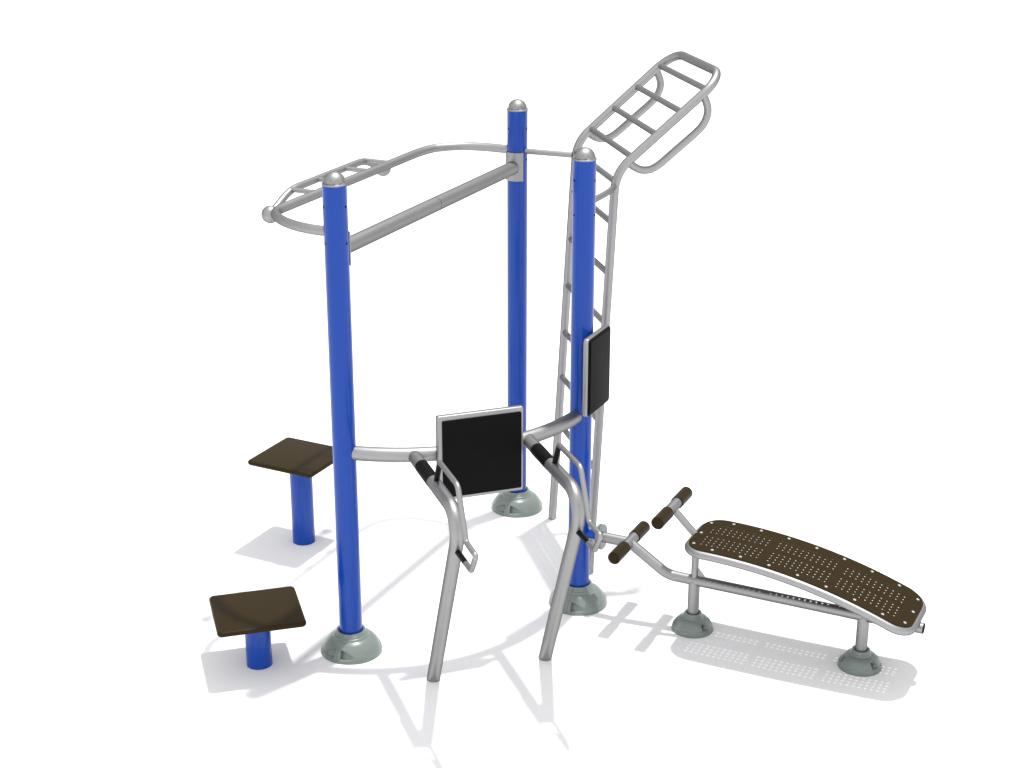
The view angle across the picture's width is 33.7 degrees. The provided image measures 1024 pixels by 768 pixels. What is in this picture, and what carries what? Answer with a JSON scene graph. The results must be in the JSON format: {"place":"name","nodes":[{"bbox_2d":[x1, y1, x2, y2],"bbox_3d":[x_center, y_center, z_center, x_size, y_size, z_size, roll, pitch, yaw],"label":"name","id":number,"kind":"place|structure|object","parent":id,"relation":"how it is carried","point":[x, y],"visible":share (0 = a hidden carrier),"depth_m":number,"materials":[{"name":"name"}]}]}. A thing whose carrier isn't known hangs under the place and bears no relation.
{"place":"outdoors","nodes":[
{"label":"outdoors","id":0,"kind":"place"},
{"bbox_2d":[0,0,1023,767],"bbox_3d":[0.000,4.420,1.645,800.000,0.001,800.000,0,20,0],"label":"ground","id":1,"kind":"structure","parent":0,"point":[816,324],"depth_m":13.85,"materials":[{"name":"white"}]},
{"bbox_2d":[209,586,305,669],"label":"step platform","id":2,"kind":"structure","parent":1,"relation":"on","point":[256,617],"depth_m":9.25,"materials":[{"name":"brown plastic"}]},
{"bbox_2d":[248,437,332,545],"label":"step platform","id":3,"kind":"structure","parent":1,"relation":"on","point":[301,463],"depth_m":10.65,"materials":[{"name":"brown plastic"}]},
{"bbox_2d":[261,51,720,681],"bbox_3d":[-0.219,-0.132,9.596,2.262,3.119,3.193,7,22,19],"label":"fitness station","id":4,"kind":"object","parent":1,"relation":"on","point":[475,453],"visible":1,"depth_m":9.33,"materials":[{"name":"blue metal"}]},
{"bbox_2d":[595,487,925,676],"bbox_3d":[1.360,1.115,9.468,1.908,0.800,0.480,10,22,24],"label":"sit up bench","id":5,"kind":"object","parent":1,"relation":"on","point":[859,658],"visible":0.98,"depth_m":9.31,"materials":[{"name":"brown plastic"}]}
]}

